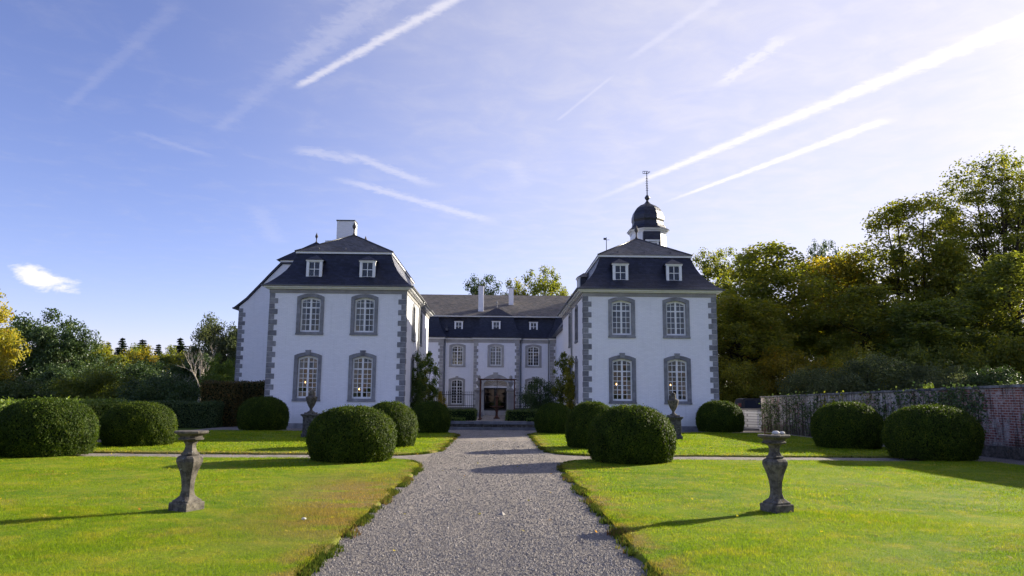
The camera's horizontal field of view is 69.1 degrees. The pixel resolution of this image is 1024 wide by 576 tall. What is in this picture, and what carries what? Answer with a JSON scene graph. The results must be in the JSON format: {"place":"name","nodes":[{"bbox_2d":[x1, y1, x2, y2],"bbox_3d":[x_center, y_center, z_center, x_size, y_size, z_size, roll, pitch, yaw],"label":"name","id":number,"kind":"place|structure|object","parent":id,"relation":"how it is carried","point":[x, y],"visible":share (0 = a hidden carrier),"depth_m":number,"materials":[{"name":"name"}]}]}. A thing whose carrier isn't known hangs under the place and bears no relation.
{"place":"outdoors","nodes":[
{"label":"outdoors","id":0,"kind":"place"},
{"bbox_2d":[99,427,205,439],"bbox_3d":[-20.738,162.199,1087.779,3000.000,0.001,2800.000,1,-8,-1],"label":"ground","id":1,"kind":"structure","parent":0,"point":[181,428],"depth_m":38.75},
{"bbox_2d":[0,343,15,384],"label":"maple tree","id":2,"kind":"object","parent":1,"relation":"on","point":[3,362],"visible":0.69,"depth_m":46.15,"materials":[{"name":"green plant"}]},
{"bbox_2d":[0,292,31,373],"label":"maple tree","id":3,"kind":"object","parent":1,"relation":"on","point":[10,350],"visible":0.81,"depth_m":47.62,"materials":[{"name":"yellow plant"}]},
{"bbox_2d":[0,366,59,399],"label":"garden tree","id":4,"kind":"object","parent":1,"relation":"on","point":[21,388],"visible":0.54,"depth_m":46.08,"materials":[{"name":"green plant"}]},
{"bbox_2d":[2,308,92,383],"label":"garden tree","id":5,"kind":"object","parent":1,"relation":"on","point":[38,337],"visible":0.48,"depth_m":67.38,"materials":[{"name":"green plant"}]},
{"bbox_2d":[23,361,96,399],"bbox_3d":[-37.185,8.577,62.828,8.160,4.812,7.653,3,-9,-14],"label":"garden tree","id":6,"kind":"object","parent":1,"relation":"on","point":[49,375],"visible":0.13,"depth_m":61.37,"materials":[{"name":"green plant"}]},
{"bbox_2d":[0,394,130,439],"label":"field hedge","id":7,"kind":"object","parent":1,"relation":"on","point":[100,406],"visible":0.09,"depth_m":28.25,"materials":[{"name":"green plant"}]},
{"bbox_2d":[27,321,106,393],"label":"garden tree","id":8,"kind":"object","parent":1,"relation":"on","point":[78,344],"visible":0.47,"depth_m":66.69,"materials":[{"name":"green plant"}]},
{"bbox_2d":[33,366,143,400],"bbox_3d":[-28.547,7.280,50.995,6.559,3.948,6.995,-1,-8,7],"label":"garden tree","id":9,"kind":"object","parent":1,"relation":"on","point":[102,384],"visible":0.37,"depth_m":49.62,"materials":[{"name":"green plant"}]},
{"bbox_2d":[86,340,131,372],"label":"garden tree","id":10,"kind":"object","parent":1,"relation":"on","point":[107,351],"visible":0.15,"depth_m":80.61,"materials":[{"name":"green plant"}]},
{"bbox_2d":[66,356,170,394],"bbox_3d":[-31.691,8.160,60.784,8.161,5.182,7.653,0,-8,0],"label":"garden tree","id":11,"kind":"object","parent":1,"relation":"on","point":[140,371],"visible":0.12,"depth_m":60.52,"materials":[{"name":"green plant"}]},
{"bbox_2d":[108,344,159,368],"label":"garden tree","id":12,"kind":"object","parent":1,"relation":"on","point":[146,350],"visible":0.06,"depth_m":86.51,"materials":[{"name":"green plant"}]},
{"bbox_2d":[114,355,180,382],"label":"garden tree","id":13,"kind":"object","parent":1,"relation":"on","point":[160,365],"visible":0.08,"depth_m":70.66,"materials":[{"name":"green plant"}]},
{"bbox_2d":[116,370,201,401],"bbox_3d":[-22.871,7.201,49.035,5.466,3.578,5.829,2,-8,-7],"label":"garden tree","id":14,"kind":"object","parent":1,"relation":"on","point":[173,390],"visible":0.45,"depth_m":48.00,"materials":[{"name":"green plant"}]},
{"bbox_2d":[154,344,186,374],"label":"garden tree","id":15,"kind":"object","parent":1,"relation":"on","point":[172,360],"visible":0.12,"depth_m":82.84,"materials":[{"name":"green plant"}]},
{"bbox_2d":[120,398,224,427],"bbox_3d":[-18.504,6.694,39.845,5.922,1.565,1.496,1,-8,-1],"label":"yew hedge","id":16,"kind":"object","parent":1,"relation":"on","point":[197,414],"visible":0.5,"depth_m":39.37,"materials":[{"name":"green plant"}]},
{"bbox_2d":[163,351,215,400],"bbox_3d":[-27.861,8.386,65.315,5.863,5.585,5.935,0,-8,0],"label":"garden tree","id":17,"kind":"object","parent":1,"relation":"on","point":[184,371],"visible":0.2,"depth_m":64.22,"materials":[{"name":"green plant"}]},
{"bbox_2d":[175,347,216,400],"bbox_3d":[-25.073,7.189,58.425,2.866,6.144,3.065,-6,-11,39],"label":"dead tree","id":18,"kind":"object","parent":1,"relation":"on","point":[199,367],"visible":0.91,"depth_m":58.53,"materials":[{"name":"wood"}]},
{"bbox_2d":[178,312,236,385],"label":"garden tree","id":19,"kind":"object","parent":1,"relation":"on","point":[208,333],"visible":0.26,"depth_m":75.25,"materials":[{"name":"green plant"}]},
{"bbox_2d":[197,353,234,394],"bbox_3d":[-21.849,7.380,56.053,3.338,4.978,3.150,-3,-9,22],"label":"garden tree","id":20,"kind":"object","parent":1,"relation":"on","point":[218,371],"visible":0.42,"depth_m":55.77,"materials":[{"name":"green plant"}]},
{"bbox_2d":[199,379,243,426],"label":"beech hedge block","id":21,"kind":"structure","parent":1,"relation":"on","point":[229,395],"depth_m":40.81,"materials":[{"name":"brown plant"}]},
{"bbox_2d":[214,321,237,370],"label":"garden tree","id":22,"kind":"object","parent":1,"relation":"on","point":[231,343],"visible":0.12,"depth_m":75.12,"materials":[{"name":"green plant"}]},
{"bbox_2d":[232,220,366,381],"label":"manor rear block","id":23,"kind":"structure","parent":1,"relation":"on","point":[252,307],"depth_m":49.86,"materials":[{"name":"paint"}]},
{"bbox_2d":[463,273,503,294],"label":"background tree","id":24,"kind":"object","parent":1,"relation":"on","point":[473,291],"visible":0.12,"depth_m":103.28,"materials":[{"name":"green plant"}]},
{"bbox_2d":[500,276,529,294],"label":"background tree","id":25,"kind":"object","parent":1,"relation":"on","point":[518,289],"visible":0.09,"depth_m":106.22,"materials":[{"name":"green plant"}]},
{"bbox_2d":[521,265,568,295],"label":"background tree","id":26,"kind":"object","parent":1,"relation":"on","point":[551,288],"visible":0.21,"depth_m":110.54,"materials":[{"name":"green plant"}]},
{"bbox_2d":[734,398,760,408],"bbox_3d":[17.179,8.326,49.851,4.530,1.820,1.816,1,-8,-1],"label":"parked car","id":27,"kind":"object","parent":1,"relation":"on","point":[748,403],"visible":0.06,"depth_m":49.17,"materials":[{"name":"paint"}]},
{"bbox_2d":[774,366,861,394],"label":"garden shrub","id":28,"kind":"object","parent":1,"relation":"on","point":[820,384],"visible":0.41,"depth_m":50.25,"materials":[{"name":"green plant"}]},
{"bbox_2d":[815,351,916,392],"bbox_3d":[24.795,7.255,51.604,7.319,5.711,7.088,0,-8,3],"label":"garden shrub","id":29,"kind":"object","parent":1,"relation":"on","point":[882,370],"visible":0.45,"depth_m":50.11,"materials":[{"name":"green plant"}]},
{"bbox_2d":[885,360,984,389],"bbox_3d":[28.183,7.350,50.069,6.014,4.982,6.210,5,-9,-27],"label":"garden shrub","id":30,"kind":"object","parent":1,"relation":"on","point":[955,378],"visible":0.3,"depth_m":49.95,"materials":[{"name":"green plant"}]},
{"bbox_2d":[945,365,1023,385],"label":"garden shrub","id":31,"kind":"object","parent":1,"relation":"on","point":[984,377],"visible":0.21,"depth_m":48.10,"materials":[{"name":"green plant"}]},
{"bbox_2d":[0,456,417,575],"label":"front left lawn","id":32,"kind":"structure","parent":0,"point":[78,492],"depth_m":10.59,"materials":[{"name":"plant"}]},
{"bbox_2d":[0,396,100,457],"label":"yew dome","id":33,"kind":"structure","parent":32,"relation":"on","point":[39,427],"depth_m":19.63,"materials":[{"name":"green plant"}]},
{"bbox_2d":[168,430,208,511],"bbox_3d":[-4.720,2.695,10.856,0.464,1.200,0.464,-3,-9,23],"label":"baluster pedestal","id":34,"kind":"object","parent":32,"relation":"on","point":[189,460],"visible":0.99,"depth_m":10.76,"materials":[{"name":"stone"}]},
{"bbox_2d":[305,404,397,462],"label":"yew dome","id":35,"kind":"structure","parent":32,"relation":"on","point":[353,433],"depth_m":18.70,"materials":[{"name":"green plant"}]},
{"bbox_2d":[0,504,1023,575],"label":"lawn grass","id":36,"kind":"structure","parent":32,"relation":"on","point":[51,514],"depth_m":8.80,"materials":[{"name":"plant"}]},
{"bbox_2d":[0,455,1023,511],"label":"lawn grass","id":37,"kind":"structure","parent":32,"relation":"on","point":[750,469],"depth_m":14.86,"materials":[{"name":"plant"}]},
{"bbox_2d":[93,429,890,456],"bbox_3d":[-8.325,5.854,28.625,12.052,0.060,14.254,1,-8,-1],"label":"back left lawn","id":38,"kind":"structure","parent":0,"point":[302,452],"depth_m":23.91,"materials":[{"name":"plant"}]},
{"bbox_2d":[99,400,178,446],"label":"yew dome","id":39,"kind":"structure","parent":38,"relation":"on","point":[137,423],"depth_m":23.92,"materials":[{"name":"green plant"}]},
{"bbox_2d":[300,414,318,436],"bbox_3d":[-8.211,5.626,30.254,0.680,0.990,0.680,1,-8,-1],"label":"stone pedestal","id":40,"kind":"object","parent":38,"relation":"on","point":[307,418],"visible":0.56,"depth_m":30.00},
{"bbox_2d":[304,389,317,413],"bbox_3d":[-8.202,4.641,30.399,0.480,1.000,0.480,1,-8,-1],"label":"stone urn","id":41,"kind":"object","parent":40,"relation":"on","point":[311,399],"visible":1,"depth_m":30.26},
{"bbox_2d":[371,400,418,446],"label":"yew dome","id":42,"kind":"structure","parent":38,"relation":"on","point":[403,417],"depth_m":24.65,"materials":[{"name":"green plant"}]},
{"bbox_2d":[412,400,450,432],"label":"yew dome","id":43,"kind":"structure","parent":38,"relation":"on","point":[433,416],"depth_m":34.30,"materials":[{"name":"green plant"}]},
{"bbox_2d":[0,431,1013,558],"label":"fallen leaves","id":44,"kind":"object","parent":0,"point":[480,513],"visible":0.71,"depth_m":13.14,"materials":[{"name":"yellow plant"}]},
{"bbox_2d":[0,0,1023,381],"label":"sky","id":45,"kind":"structure","parent":0,"point":[160,159],"materials":[{"name":"blue"}]},
{"bbox_2d":[65,415,1023,575],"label":"gravel court","id":46,"kind":"object","parent":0,"point":[503,436],"visible":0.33,"depth_m":12.52,"materials":[{"name":"gravel"}]},
{"bbox_2d":[238,380,264,401],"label":"beech hedge block","id":47,"kind":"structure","parent":46,"relation":"on","point":[251,389],"depth_m":44.33,"materials":[{"name":"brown plant"}]},
{"bbox_2d":[236,395,289,429],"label":"yew dome","id":48,"kind":"structure","parent":46,"relation":"on","point":[264,413],"depth_m":35.48,"materials":[{"name":"green plant"}]},
{"bbox_2d":[261,222,434,427],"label":"manor wing","id":49,"kind":"structure","parent":46,"relation":"on","point":[349,317],"depth_m":40.23,"materials":[{"name":"paint"}]},
{"bbox_2d":[292,350,321,400],"bbox_3d":[-10.949,4.704,39.914,1.500,2.730,0.515,1,-8,-1],"label":"window","id":50,"kind":"structure","parent":49,"relation":"in","point":[300,359],"depth_m":39.83,"materials":[{"name":"stone"}]},
{"bbox_2d":[295,293,324,334],"bbox_3d":[-10.922,1.440,40.401,1.500,2.250,0.505,1,-8,-1],"label":"window","id":51,"kind":"structure","parent":49,"relation":"in","point":[303,300],"depth_m":40.30,"materials":[{"name":"stone"}]},
{"bbox_2d":[347,350,375,401],"bbox_3d":[-8.030,4.736,39.965,1.500,2.730,0.515,1,-8,-1],"label":"window","id":52,"kind":"structure","parent":49,"relation":"in","point":[354,362],"depth_m":39.87,"materials":[{"name":"stone"}]},
{"bbox_2d":[349,294,378,335],"bbox_3d":[-8.002,1.473,40.452,1.500,2.250,0.505,1,-8,-1],"label":"window","id":53,"kind":"structure","parent":49,"relation":"in","point":[357,322],"depth_m":40.36,"materials":[{"name":"stone"}]},
{"bbox_2d":[410,351,425,408],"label":"climbing plant","id":54,"kind":"object","parent":49,"relation":"attached to","point":[416,384],"visible":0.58,"depth_m":43.01,"materials":[{"name":"green plant"}]},
{"bbox_2d":[422,350,441,400],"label":"climbing plant","id":55,"kind":"object","parent":49,"relation":"attached to","point":[429,361],"visible":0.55,"depth_m":48.65,"materials":[{"name":"green plant"}]},
{"bbox_2d":[313,440,646,575],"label":"gravel stones","id":56,"kind":"object","parent":46,"relation":"on","point":[473,550],"visible":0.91,"depth_m":9.19,"materials":[{"name":"gravel"}]},
{"bbox_2d":[449,416,535,429],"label":"terrace","id":57,"kind":"structure","parent":46,"relation":"on","point":[488,423],"depth_m":39.64,"materials":[{"name":"stone"}]},
{"bbox_2d":[447,406,477,420],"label":"box hedge","id":58,"kind":"object","parent":57,"relation":"on","point":[469,414],"visible":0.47,"depth_m":40.64,"materials":[{"name":"green plant"}]},
{"bbox_2d":[517,376,557,409],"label":"dark bush","id":59,"kind":"object","parent":57,"relation":"on","point":[530,399],"visible":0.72,"depth_m":48.35,"materials":[{"name":"green plant"}]},
{"bbox_2d":[504,408,571,420],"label":"box hedge","id":60,"kind":"object","parent":57,"relation":"on","point":[520,414],"visible":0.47,"depth_m":40.69,"materials":[{"name":"green plant"}]},
{"bbox_2d":[420,285,569,414],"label":"manor main block","id":61,"kind":"structure","parent":46,"relation":"on","point":[471,338],"depth_m":73.83,"materials":[{"name":"paint"}]},
{"bbox_2d":[448,376,464,404],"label":"window","id":62,"kind":"structure","parent":61,"relation":"in","point":[456,378],"depth_m":73.23,"materials":[{"name":"wood"}]},
{"bbox_2d":[449,344,465,366],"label":"window","id":63,"kind":"structure","parent":61,"relation":"in","point":[452,347],"depth_m":73.78,"materials":[{"name":"stone"}]},
{"bbox_2d":[487,344,503,366],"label":"window","id":64,"kind":"structure","parent":61,"relation":"in","point":[495,354],"depth_m":73.45,"materials":[{"name":"stone"}]},
{"bbox_2d":[481,372,509,414],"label":"doorway","id":65,"kind":"structure","parent":61,"relation":"in","point":[489,393],"depth_m":73.06,"materials":[{"name":"stone"}]},
{"bbox_2d":[525,344,541,367],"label":"window","id":66,"kind":"structure","parent":61,"relation":"in","point":[527,347],"depth_m":73.88,"materials":[{"name":"stone"}]},
{"bbox_2d":[111,429,989,575],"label":"edge moss","id":67,"kind":"object","parent":46,"relation":"on","point":[322,556],"visible":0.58,"depth_m":10.61,"materials":[{"name":"plant"}]},
{"bbox_2d":[557,226,724,431],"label":"manor wing","id":68,"kind":"structure","parent":46,"relation":"on","point":[638,317],"depth_m":40.52,"materials":[{"name":"paint"}]},
{"bbox_2d":[551,351,570,403],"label":"climbing plant","id":69,"kind":"object","parent":68,"relation":"attached to","point":[560,390],"visible":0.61,"depth_m":46.88,"materials":[{"name":"green plant"}]},
{"bbox_2d":[563,354,575,408],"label":"climbing plant","id":70,"kind":"object","parent":68,"relation":"attached to","point":[569,391],"visible":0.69,"depth_m":44.20,"materials":[{"name":"green plant"}]},
{"bbox_2d":[608,297,635,337],"bbox_3d":[5.975,1.623,40.663,1.500,2.250,0.440,1,-8,-1],"label":"window","id":71,"kind":"structure","parent":68,"relation":"in","point":[621,314],"depth_m":40.63,"materials":[{"name":"stone"}]},
{"bbox_2d":[609,353,636,403],"bbox_3d":[5.947,4.891,40.208,1.500,2.730,0.515,1,-8,-1],"label":"window","id":72,"kind":"structure","parent":68,"relation":"in","point":[630,371],"depth_m":40.10,"materials":[{"name":"stone"}]},
{"bbox_2d":[627,171,668,246],"bbox_3d":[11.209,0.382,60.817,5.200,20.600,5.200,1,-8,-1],"label":"bell turret","id":73,"kind":"object","parent":68,"relation":"on","point":[647,219],"visible":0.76,"depth_m":60.56,"materials":[{"name":"metal"}]},
{"bbox_2d":[662,297,690,338],"bbox_3d":[8.955,1.656,40.715,1.500,2.250,0.440,1,-8,-1],"label":"window","id":74,"kind":"structure","parent":68,"relation":"in","point":[676,315],"depth_m":40.68,"materials":[{"name":"stone"}]},
{"bbox_2d":[664,353,691,404],"bbox_3d":[8.926,4.924,40.260,1.500,2.730,0.515,1,-8,-1],"label":"window","id":75,"kind":"structure","parent":68,"relation":"in","point":[683,390],"depth_m":40.20,"materials":[{"name":"stone"}]},
{"bbox_2d":[741,408,761,430],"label":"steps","id":76,"kind":"structure","parent":46,"relation":"on","point":[752,418],"depth_m":42.43,"materials":[{"name":"stone"}]},
{"bbox_2d":[760,384,1023,460],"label":"brick garden wall","id":77,"kind":"structure","parent":46,"relation":"on","point":[1004,413],"depth_m":23.36,"materials":[{"name":"brick"}]},
{"bbox_2d":[757,393,780,431],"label":"climbing vine","id":78,"kind":"object","parent":77,"relation":"attached to","point":[769,416],"visible":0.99,"depth_m":39.63,"materials":[{"name":"green plant"}]},
{"bbox_2d":[779,390,820,436],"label":"climbing vine","id":79,"kind":"object","parent":77,"relation":"attached to","point":[803,415],"visible":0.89,"depth_m":36.30,"materials":[{"name":"green plant"}]},
{"bbox_2d":[863,382,926,419],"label":"climbing vine","id":80,"kind":"object","parent":77,"relation":"attached to","point":[884,410],"visible":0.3,"depth_m":28.12,"materials":[{"name":"green plant"}]},
{"bbox_2d":[918,382,991,448],"bbox_3d":[14.678,4.322,24.867,0.326,2.409,3.769,1,-8,-3],"label":"climbing vine","id":81,"kind":"object","parent":77,"relation":"attached to","point":[952,397],"visible":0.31,"depth_m":24.42,"materials":[{"name":"green plant"}]},
{"bbox_2d":[880,403,985,460],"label":"yew dome","id":82,"kind":"structure","parent":46,"relation":"on","point":[930,431],"depth_m":21.08,"materials":[{"name":"green plant"}]},
{"bbox_2d":[552,322,562,402],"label":"range","id":83,"kind":"structure","parent":0,"point":[558,334],"depth_m":68.16,"materials":[{"name":"paint"}]},
{"bbox_2d":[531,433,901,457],"bbox_3d":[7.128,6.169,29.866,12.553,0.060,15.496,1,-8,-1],"label":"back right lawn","id":84,"kind":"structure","parent":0,"point":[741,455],"depth_m":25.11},
{"bbox_2d":[534,401,570,432],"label":"yew dome","id":85,"kind":"structure","parent":84,"relation":"on","point":[551,417],"depth_m":35.21,"materials":[{"name":"green plant"}]},
{"bbox_2d":[564,400,609,447],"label":"yew dome","id":86,"kind":"structure","parent":84,"relation":"on","point":[579,419],"depth_m":24.92,"materials":[{"name":"green plant"}]},
{"bbox_2d":[665,416,683,439],"bbox_3d":[6.729,5.850,30.910,0.680,0.990,0.680,1,-8,-1],"label":"stone pedestal","id":87,"kind":"object","parent":84,"relation":"on","point":[676,421],"visible":0.5,"depth_m":30.66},
{"bbox_2d":[667,392,679,416],"bbox_3d":[6.737,4.865,31.055,0.480,1.000,0.480,1,-8,-1],"label":"stone urn","id":88,"kind":"object","parent":87,"relation":"on","point":[673,401],"visible":1,"depth_m":30.92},
{"bbox_2d":[810,400,884,449],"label":"yew dome","id":89,"kind":"structure","parent":84,"relation":"on","point":[848,424],"depth_m":25.67,"materials":[{"name":"green plant"}]},
{"bbox_2d":[695,400,745,432],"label":"yew dome","id":90,"kind":"structure","parent":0,"point":[719,416],"depth_m":37.51,"materials":[{"name":"green plant"}]},
{"bbox_2d":[562,460,1023,575],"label":"front right lawn","id":91,"kind":"structure","parent":0,"point":[695,555],"depth_m":10.85,"materials":[{"name":"plant"}]},
{"bbox_2d":[585,402,676,464],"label":"yew dome","id":92,"kind":"structure","parent":91,"relation":"on","point":[620,434],"depth_m":19.00,"materials":[{"name":"green plant"}]},
{"bbox_2d":[757,434,793,513],"bbox_3d":[3.965,2.818,11.185,0.464,1.200,0.464,4,-9,-25],"label":"baluster pedestal","id":93,"kind":"object","parent":91,"relation":"on","point":[774,463],"visible":0.98,"depth_m":11.09,"materials":[{"name":"stone"}]},
{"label":"hill","id":94,"kind":"structure","parent":0,"visible":0},
{"bbox_2d":[692,247,750,383],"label":"woodland tree","id":95,"kind":"object","parent":94,"relation":"on","point":[707,269],"visible":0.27,"depth_m":89.05,"materials":[{"name":"green plant"}]},
{"bbox_2d":[718,355,771,402],"bbox_3d":[18.259,8.136,61.859,6.559,5.182,6.995,1,-8,-1],"label":"undergrowth bush","id":96,"kind":"object","parent":94,"relation":"on","point":[733,390],"visible":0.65,"depth_m":60.17,"materials":[{"name":"green plant"}]},
{"bbox_2d":[716,294,815,377],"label":"woodland tree","id":97,"kind":"object","parent":94,"relation":"on","point":[752,324],"visible":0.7,"depth_m":66.11,"materials":[{"name":"green plant"}]},
{"bbox_2d":[716,239,850,376],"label":"woodland tree","id":98,"kind":"object","parent":94,"relation":"on","point":[755,284],"visible":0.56,"depth_m":73.42,"materials":[{"name":"green plant"}]},
{"bbox_2d":[737,345,838,395],"bbox_3d":[23.262,7.899,62.886,8.743,6.169,8.199,-2,-9,14],"label":"undergrowth bush","id":99,"kind":"object","parent":94,"relation":"on","point":[773,366],"visible":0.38,"depth_m":61.73,"materials":[{"name":"green plant"}]},
{"bbox_2d":[806,239,844,299],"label":"woodland tree","id":100,"kind":"object","parent":94,"relation":"on","point":[820,252],"visible":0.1,"depth_m":132.74,"materials":[{"name":"green plant"}]},
{"bbox_2d":[780,253,883,368],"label":"woodland tree","id":101,"kind":"object","parent":94,"relation":"on","point":[839,271],"visible":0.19,"depth_m":83.32,"materials":[{"name":"green plant"}]},
{"bbox_2d":[804,340,913,392],"bbox_3d":[28.425,7.559,61.016,8.199,6.415,8.743,-4,-10,30],"label":"undergrowth bush","id":102,"kind":"object","parent":94,"relation":"on","point":[840,358],"visible":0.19,"depth_m":60.51,"materials":[{"name":"green plant"}]},
{"bbox_2d":[800,282,941,366],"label":"woodland tree","id":103,"kind":"object","parent":94,"relation":"on","point":[864,307],"visible":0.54,"depth_m":68.65,"materials":[{"name":"green plant"}]},
{"bbox_2d":[838,189,980,375],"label":"woodland tree","id":104,"kind":"object","parent":94,"relation":"on","point":[909,270],"visible":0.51,"depth_m":80.66,"materials":[{"name":"green plant"}]},
{"bbox_2d":[858,296,1007,384],"bbox_3d":[36.377,5.206,64.463,12.838,8.900,13.631,-2,-9,17],"label":"woodland tree","id":105,"kind":"object","parent":94,"relation":"on","point":[906,316],"visible":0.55,"depth_m":63.05,"materials":[{"name":"green plant"}]},
{"bbox_2d":[881,337,990,388],"bbox_3d":[33.497,7.236,59.264,8.746,6.662,9.326,9,-12,-44],"label":"undergrowth bush","id":106,"kind":"object","parent":94,"relation":"on","point":[916,353],"visible":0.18,"depth_m":57.84,"materials":[{"name":"green plant"}]},
{"bbox_2d":[906,245,1021,346],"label":"woodland tree","id":107,"kind":"object","parent":94,"relation":"on","point":[960,259],"visible":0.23,"depth_m":76.20,"materials":[{"name":"green plant"}]},
{"bbox_2d":[916,145,1023,314],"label":"woodland tree","id":108,"kind":"object","parent":94,"relation":"on","point":[1005,228],"visible":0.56,"depth_m":83.97,"materials":[{"name":"green plant"}]},
{"bbox_2d":[925,329,1023,384],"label":"undergrowth bush","id":109,"kind":"object","parent":94,"relation":"on","point":[1010,351],"visible":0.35,"depth_m":57.05,"materials":[{"name":"green plant"}]},
{"bbox_2d":[930,250,1023,370],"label":"woodland tree","id":110,"kind":"object","parent":94,"relation":"on","point":[1003,278],"visible":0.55,"depth_m":66.25,"materials":[{"name":"green plant"}]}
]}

